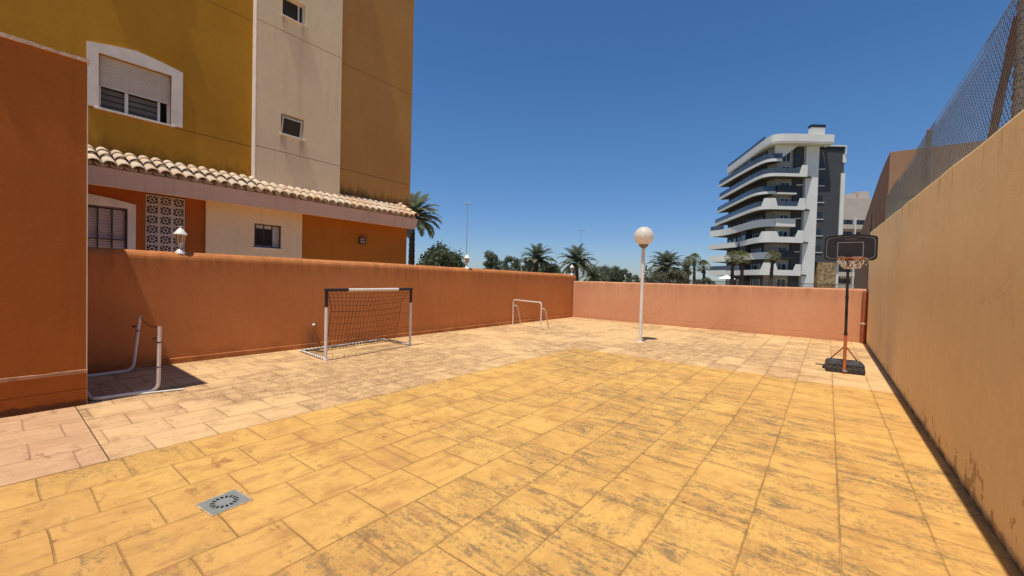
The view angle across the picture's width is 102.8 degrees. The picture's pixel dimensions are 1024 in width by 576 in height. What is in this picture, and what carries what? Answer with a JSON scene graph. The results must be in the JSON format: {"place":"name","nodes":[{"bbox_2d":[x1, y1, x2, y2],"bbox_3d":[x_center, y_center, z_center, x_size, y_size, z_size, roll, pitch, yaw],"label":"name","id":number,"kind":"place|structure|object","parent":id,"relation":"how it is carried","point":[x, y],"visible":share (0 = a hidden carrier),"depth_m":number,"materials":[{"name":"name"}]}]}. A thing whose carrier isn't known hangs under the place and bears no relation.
{"place":"outdoors","nodes":[
{"label":"outdoors","id":0,"kind":"place"},
{"bbox_2d":[0,407,107,486],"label":"rose paving","id":1,"kind":"structure","parent":0,"point":[38,444],"depth_m":3.41,"materials":[{"name":"tile"}]},
{"bbox_2d":[1,283,706,486],"bbox_3d":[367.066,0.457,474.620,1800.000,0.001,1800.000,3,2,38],"label":"ground","id":2,"kind":"structure","parent":0,"point":[88,465],"depth_m":3.13,"materials":[{"name":"beige tile"}]},
{"bbox_2d":[0,32,89,417],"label":"projecting wall","id":3,"kind":"structure","parent":2,"relation":"on","point":[43,211],"depth_m":4.17,"materials":[{"name":"orange paint"}]},
{"bbox_2d":[0,0,419,263],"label":"apartment house","id":4,"kind":"structure","parent":2,"relation":"on","point":[273,128],"depth_m":9.69,"materials":[{"name":"paint"}]},
{"bbox_2d":[88,194,135,249],"bbox_3d":[-7.978,-0.929,7.579,0.092,1.675,1.470,3,2,38],"label":"grilled window","id":5,"kind":"structure","parent":4,"relation":"in","point":[128,229],"depth_m":7.88,"materials":[{"name":"white metal"}]},
{"bbox_2d":[87,41,182,127],"bbox_3d":[-7.641,-4.109,8.323,0.250,1.345,1.450,3,2,38],"label":"window","id":6,"kind":"structure","parent":4,"relation":"in","point":[114,86],"depth_m":8.28,"materials":[{"name":"plastic"}]},
{"bbox_2d":[253,224,281,249],"bbox_3d":[-6.036,-1.257,10.052,0.195,0.600,0.660,3,2,38],"label":"barred window","id":7,"kind":"structure","parent":4,"relation":"in","point":[265,236],"depth_m":10.09,"materials":[{"name":"black plastic"}]},
{"bbox_2d":[280,114,305,140],"bbox_3d":[-5.678,-4.130,10.521,0.205,0.540,0.630,3,2,38],"label":"small window","id":8,"kind":"structure","parent":4,"relation":"in","point":[290,127],"depth_m":10.50,"materials":[{"name":"white plastic"}]},
{"bbox_2d":[281,0,306,27],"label":"small window","id":9,"kind":"structure","parent":4,"relation":"in","point":[293,11],"depth_m":10.53,"materials":[{"name":"black glass"}]},
{"bbox_2d":[87,247,575,373],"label":"boundary wall","id":10,"kind":"structure","parent":2,"relation":"on","point":[201,306],"depth_m":7.59,"materials":[{"name":"paint"}]},
{"bbox_2d":[173,226,187,253],"bbox_3d":[-5.379,-0.776,6.624,0.189,0.451,0.189,2,1,26],"label":"wall lantern","id":11,"kind":"object","parent":10,"relation":"on","point":[180,233],"depth_m":6.59,"materials":[{"name":"white paint"}]},
{"bbox_2d":[464,254,469,268],"bbox_3d":[-1.311,-0.773,11.885,0.189,0.451,0.189,2,1,6],"label":"wall lantern","id":12,"kind":"object","parent":10,"relation":"on","point":[467,257],"depth_m":11.84,"materials":[{"name":"white paint"}]},
{"bbox_2d":[407,191,442,264],"bbox_3d":[-8.805,-3.988,36.136,5.338,8.881,5.522,3,2,38],"label":"palm tree","id":13,"kind":"object","parent":2,"relation":"on","point":[416,202],"visible":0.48,"depth_m":35.66,"materials":[{"name":"green plant"}]},
{"bbox_2d":[416,240,465,267],"bbox_3d":[-6.163,-1.831,35.178,3.814,4.764,3.930,3,2,38],"label":"tree","id":14,"kind":"object","parent":2,"relation":"on","point":[440,255],"visible":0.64,"depth_m":34.52,"materials":[{"name":"green plant"}]},
{"bbox_2d":[463,203,471,254],"bbox_3d":[-6.697,-6.248,60.162,1.240,12.400,0.300,2,1,0],"label":"street light","id":15,"kind":"object","parent":2,"relation":"on","point":[467,218],"visible":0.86,"depth_m":60.07,"materials":[{"name":"grey metal"}]},
{"bbox_2d":[482,250,502,269],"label":"tree","id":16,"kind":"object","parent":2,"relation":"on","point":[492,262],"visible":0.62,"depth_m":44.53,"materials":[{"name":"green plant"}]},
{"bbox_2d":[500,266,512,270],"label":"tree","id":17,"kind":"object","parent":2,"relation":"on","point":[507,268],"visible":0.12,"depth_m":46.95,"materials":[{"name":"green plant"}]},
{"bbox_2d":[501,255,520,270],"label":"tree","id":18,"kind":"object","parent":2,"relation":"on","point":[509,259],"visible":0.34,"depth_m":49.99,"materials":[{"name":"green plant"}]},
{"bbox_2d":[521,263,539,271],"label":"tree","id":19,"kind":"object","parent":2,"relation":"on","point":[523,267],"visible":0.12,"depth_m":47.30,"materials":[{"name":"green plant"}]},
{"bbox_2d":[517,243,556,271],"bbox_3d":[2.670,-2.155,45.034,4.551,5.427,4.402,3,2,38],"label":"palm tree","id":20,"kind":"object","parent":2,"relation":"on","point":[537,251],"visible":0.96,"depth_m":44.51,"materials":[{"name":"green plant"}]},
{"bbox_2d":[538,264,552,272],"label":"tree","id":21,"kind":"object","parent":2,"relation":"on","point":[541,271],"visible":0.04,"depth_m":50.90,"materials":[{"name":"green plant"}]},
{"bbox_2d":[543,263,561,273],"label":"tree","id":22,"kind":"object","parent":2,"relation":"on","point":[555,269],"visible":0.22,"depth_m":44.66,"materials":[{"name":"green plant"}]},
{"bbox_2d":[557,243,596,280],"bbox_3d":[6.621,-1.937,42.057,4.412,5.343,4.274,1,1,-8],"label":"palm tree","id":23,"kind":"object","parent":2,"relation":"on","point":[577,256],"visible":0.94,"depth_m":41.66,"materials":[{"name":"green plant"}]},
{"bbox_2d":[579,263,605,281],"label":"tree","id":24,"kind":"object","parent":2,"relation":"on","point":[592,275],"visible":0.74,"depth_m":49.45,"materials":[{"name":"green plant"}]},
{"bbox_2d":[585,269,610,281],"bbox_3d":[11.785,-1.135,56.967,3.597,3.339,3.629,3,2,38],"label":"bush","id":25,"kind":"object","parent":2,"relation":"on","point":[606,278],"visible":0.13,"depth_m":56.37,"materials":[{"name":"green plant"}]},
{"bbox_2d":[597,265,614,281],"bbox_3d":[13.029,-1.493,60.325,3.701,3.970,4.376,1,1,-22],"label":"bush","id":26,"kind":"object","parent":2,"relation":"on","point":[605,269],"visible":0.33,"depth_m":59.25,"materials":[{"name":"green plant"}]},
{"bbox_2d":[609,265,625,280],"bbox_3d":[15.178,-1.468,61.023,3.434,3.990,3.617,3,2,38],"label":"bush","id":27,"kind":"object","parent":2,"relation":"on","point":[615,268],"visible":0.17,"depth_m":60.68,"materials":[{"name":"green plant"}]},
{"bbox_2d":[613,268,633,281],"bbox_3d":[16.102,-1.158,59.793,2.828,3.484,3.074,1,2,-38],"label":"bush","id":28,"kind":"object","parent":2,"relation":"on","point":[619,275],"visible":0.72,"depth_m":59.19,"materials":[{"name":"green plant"}]},
{"bbox_2d":[630,275,640,282],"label":"bush","id":29,"kind":"object","parent":2,"relation":"on","point":[636,278],"visible":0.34,"depth_m":89.16,"materials":[{"name":"green plant"}]},
{"bbox_2d":[645,269,670,282],"bbox_3d":[16.165,-0.592,45.999,2.963,2.994,3.206,3,2,38],"label":"bush","id":30,"kind":"object","parent":2,"relation":"on","point":[661,275],"visible":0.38,"depth_m":45.50,"materials":[{"name":"green plant"}]},
{"bbox_2d":[645,250,687,282],"bbox_3d":[18.788,-1.921,49.716,5.119,5.614,5.160,3,2,38],"label":"palm tree","id":31,"kind":"object","parent":2,"relation":"on","point":[665,260],"visible":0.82,"depth_m":49.08,"materials":[{"name":"green plant"}]},
{"bbox_2d":[663,268,690,283],"bbox_3d":[18.467,-0.653,46.056,2.994,3.250,2.964,2,1,15],"label":"bush","id":32,"kind":"object","parent":2,"relation":"on","point":[676,275],"visible":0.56,"depth_m":45.27,"materials":[{"name":"green plant"}]},
{"bbox_2d":[674,260,695,275],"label":"palm tree","id":33,"kind":"object","parent":2,"relation":"on","point":[687,270],"visible":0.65,"depth_m":59.63,"materials":[{"name":"green plant"}]},
{"bbox_2d":[688,253,701,283],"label":"fan palm","id":34,"kind":"object","parent":2,"relation":"on","point":[694,260],"visible":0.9,"depth_m":69.85,"materials":[{"name":"green plant"}]},
{"bbox_2d":[696,260,711,283],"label":"fan palm","id":35,"kind":"object","parent":2,"relation":"on","point":[703,268],"visible":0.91,"depth_m":69.97,"materials":[{"name":"green plant"}]},
{"bbox_2d":[694,277,716,284],"bbox_3d":[28.103,-0.364,59.287,3.360,2.571,3.053,3,2,38],"label":"bush","id":36,"kind":"object","parent":2,"relation":"on","point":[705,279],"visible":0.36,"depth_m":58.99,"materials":[{"name":"green plant"}]},
{"bbox_2d":[573,281,867,342],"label":"boundary wall","id":37,"kind":"structure","parent":2,"relation":"on","point":[812,313],"depth_m":13.09,"materials":[{"name":"paint"}]},
{"bbox_2d":[718,275,734,280],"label":"parasol","id":38,"kind":"object","parent":2,"relation":"on","point":[726,277],"visible":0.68,"depth_m":69.45,"materials":[{"name":"white fabric"}]},
{"bbox_2d":[724,250,739,284],"bbox_3d":[32.381,-2.282,60.165,2.568,6.585,2.676,3,2,38],"label":"fan palm","id":39,"kind":"object","parent":2,"relation":"on","point":[730,254],"visible":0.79,"depth_m":59.94,"materials":[{"name":"green plant"}]},
{"bbox_2d":[732,250,751,284],"bbox_3d":[32.684,-2.174,58.185,2.682,6.477,2.824,1,1,-25],"label":"fan palm","id":40,"kind":"object","parent":2,"relation":"on","point":[741,261],"visible":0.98,"depth_m":57.94,"materials":[{"name":"green plant"}]},
{"bbox_2d":[644,279,853,288],"bbox_3d":[24.680,0.345,39.698,24.363,1.806,0.060,1,1,-3],"label":"metal railing","id":41,"kind":"object","parent":2,"relation":"on","point":[744,283],"visible":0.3,"depth_m":39.56,"materials":[{"name":"brown metal"}]},
{"bbox_2d":[764,250,782,285],"bbox_3d":[38.116,-2.216,59.854,2.525,6.778,2.376,3,2,38],"label":"fan palm","id":42,"kind":"object","parent":2,"relation":"on","point":[773,260],"visible":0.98,"depth_m":59.78,"materials":[{"name":"green plant"}]},
{"bbox_2d":[709,124,846,287],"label":"apartment tower","id":43,"kind":"structure","parent":2,"relation":"on","point":[783,194],"depth_m":83.67,"materials":[{"name":"stone"}]},
{"bbox_2d":[752,279,759,285],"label":"window","id":44,"kind":"structure","parent":43,"relation":"in","point":[754,280],"depth_m":88.11,"materials":[{"name":"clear glass"}]},
{"bbox_2d":[753,264,759,269],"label":"window","id":45,"kind":"structure","parent":43,"relation":"in","point":[755,266],"depth_m":88.23,"materials":[{"name":"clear glass"}]},
{"bbox_2d":[776,279,785,286],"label":"window","id":46,"kind":"structure","parent":43,"relation":"in","point":[778,281],"depth_m":84.29,"materials":[{"name":"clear glass"}]},
{"bbox_2d":[777,263,785,269],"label":"window","id":47,"kind":"structure","parent":43,"relation":"in","point":[780,266],"depth_m":84.23,"materials":[{"name":"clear glass"}]},
{"bbox_2d":[777,247,786,250],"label":"window","id":48,"kind":"structure","parent":43,"relation":"in","point":[779,248],"depth_m":84.15,"materials":[{"name":"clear glass"}]},
{"bbox_2d":[778,231,787,236],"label":"window","id":49,"kind":"structure","parent":43,"relation":"in","point":[781,233],"depth_m":84.07,"materials":[{"name":"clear glass"}]},
{"bbox_2d":[779,214,787,218],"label":"window","id":50,"kind":"structure","parent":43,"relation":"in","point":[780,216],"depth_m":83.98,"materials":[{"name":"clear glass"}]},
{"bbox_2d":[780,182,789,184],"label":"window","id":51,"kind":"structure","parent":43,"relation":"in","point":[781,183],"depth_m":83.84,"materials":[{"name":"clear glass"}]},
{"bbox_2d":[783,152,790,161],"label":"window","id":52,"kind":"structure","parent":43,"relation":"in","point":[787,157],"depth_m":83.72,"materials":[{"name":"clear glass"}]},
{"bbox_2d":[815,245,821,252],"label":"window","id":53,"kind":"structure","parent":43,"relation":"in","point":[817,247],"depth_m":83.72,"materials":[{"name":"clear glass"}]},
{"bbox_2d":[816,229,820,235],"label":"window","id":54,"kind":"structure","parent":43,"relation":"in","point":[818,231],"depth_m":83.66,"materials":[{"name":"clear glass"}]},
{"bbox_2d":[816,212,823,219],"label":"window","id":55,"kind":"structure","parent":43,"relation":"in","point":[819,214],"depth_m":83.57,"materials":[{"name":"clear glass"}]},
{"bbox_2d":[817,195,823,202],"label":"window","id":56,"kind":"structure","parent":43,"relation":"in","point":[820,197],"depth_m":83.49,"materials":[{"name":"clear glass"}]},
{"bbox_2d":[818,179,823,185],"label":"window","id":57,"kind":"structure","parent":43,"relation":"in","point":[820,181],"depth_m":83.41,"materials":[{"name":"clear glass"}]},
{"bbox_2d":[819,162,825,169],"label":"window","id":58,"kind":"structure","parent":43,"relation":"in","point":[821,164],"depth_m":83.33,"materials":[{"name":"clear glass"}]},
{"bbox_2d":[838,191,871,288],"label":"building","id":59,"kind":"structure","parent":2,"relation":"on","point":[856,205],"depth_m":114.47,"materials":[{"name":"white concrete"}]},
{"bbox_2d":[841,279,849,283],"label":"window","id":60,"kind":"structure","parent":59,"relation":"in","point":[843,281],"depth_m":114.88,"materials":[{"name":"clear glass"}]},
{"bbox_2d":[844,220,852,224],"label":"window","id":61,"kind":"structure","parent":59,"relation":"in","point":[845,221],"depth_m":114.48,"materials":[{"name":"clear glass"}]},
{"bbox_2d":[856,220,864,224],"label":"window","id":62,"kind":"structure","parent":59,"relation":"in","point":[859,222],"depth_m":114.48,"materials":[{"name":"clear glass"}]},
{"bbox_2d":[866,110,1023,575],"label":"boundary wall","id":63,"kind":"structure","parent":2,"relation":"on","point":[945,329],"depth_m":3.16,"materials":[{"name":"orange paint"}]},
{"bbox_2d":[860,292,867,343],"bbox_3d":[9.535,0.802,11.066,0.122,1.400,0.122,3,2,38],"label":"downpipe","id":64,"kind":"object","parent":63,"relation":"attached to","point":[863,318],"visible":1,"depth_m":11.03,"materials":[{"name":"paint"}]},
{"bbox_2d":[885,0,1023,220],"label":"wire fence","id":65,"kind":"object","parent":63,"relation":"on","point":[1013,55],"visible":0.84,"depth_m":3.62,"materials":[{"name":"metal"}]},
{"bbox_2d":[76,317,899,459],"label":"pink paving","id":66,"kind":"structure","parent":0,"point":[219,396],"depth_m":6.61,"materials":[{"name":"tile"}]},
{"bbox_2d":[75,407,109,460],"bbox_3d":[-6.701,1.285,1.772,3.930,0.001,6.600,3,2,38],"label":"paving joint","id":67,"kind":"object","parent":66,"relation":"in","point":[93,435],"visible":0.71,"depth_m":3.65,"materials":[{"name":"concrete"}]},
{"bbox_2d":[87,316,161,400],"bbox_3d":[-5.071,0.840,5.271,1.600,0.802,0.711,3,2,38],"label":"goal","id":68,"kind":"object","parent":66,"relation":"on","point":[158,338],"visible":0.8,"depth_m":4.98,"materials":[{"name":"white paint"}]},
{"bbox_2d":[131,388,183,395],"bbox_3d":[-4.325,1.257,4.916,0.582,0.021,0.022,1,2,-36],"label":"metal rod","id":69,"kind":"object","parent":66,"relation":"on","point":[158,391],"visible":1,"depth_m":4.94,"materials":[{"name":"white paint"}]},
{"bbox_2d":[300,288,412,360],"bbox_3d":[-3.070,0.608,8.198,1.115,1.246,2.187,2,2,32],"label":"football goal","id":70,"kind":"object","parent":66,"relation":"on","point":[325,347],"visible":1,"depth_m":7.96,"materials":[{"name":"white paint"}]},
{"bbox_2d":[512,299,548,329],"bbox_3d":[0.582,0.807,12.869,0.431,0.835,1.619,1,2,-34],"label":"goal","id":71,"kind":"object","parent":66,"relation":"on","point":[529,301],"visible":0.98,"depth_m":12.54,"materials":[{"name":"white paint"}]},
{"bbox_2d":[634,227,653,341],"bbox_3d":[3.263,-0.089,10.232,0.470,2.880,0.470,3,2,38],"label":"globe lamp","id":72,"kind":"object","parent":66,"relation":"on","point":[643,237],"visible":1,"depth_m":10.18,"materials":[{"name":"white metal"}]},
{"bbox_2d":[815,234,877,375],"bbox_3d":[5.839,0.276,7.138,0.782,2.434,0.729,2,2,34],"label":"basketball stand","id":73,"kind":"object","parent":66,"relation":"on","point":[848,248],"visible":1,"depth_m":7.10,"materials":[{"name":"black plastic"}]},
{"bbox_2d":[0,348,1021,575],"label":"yellow paving","id":74,"kind":"structure","parent":0,"point":[576,462],"depth_m":2.88,"materials":[{"name":"tile"}]},
{"bbox_2d":[195,489,252,516],"bbox_3d":[-1.862,1.388,2.645,0.247,0.010,0.246,2,2,32],"label":"floor drain","id":75,"kind":"object","parent":74,"relation":"on","point":[222,503],"visible":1,"depth_m":2.63,"materials":[{"name":"grey plastic"}]},
{"bbox_2d":[406,0,1016,284],"label":"sky","id":76,"kind":"structure","parent":0,"point":[608,120],"materials":[{"name":"blue"}]},
{"bbox_2d":[854,140,983,288],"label":"neighbour house","id":77,"kind":"structure","parent":0,"point":[896,163],"depth_m":11.54,"materials":[{"name":"brown concrete"}]}
]}

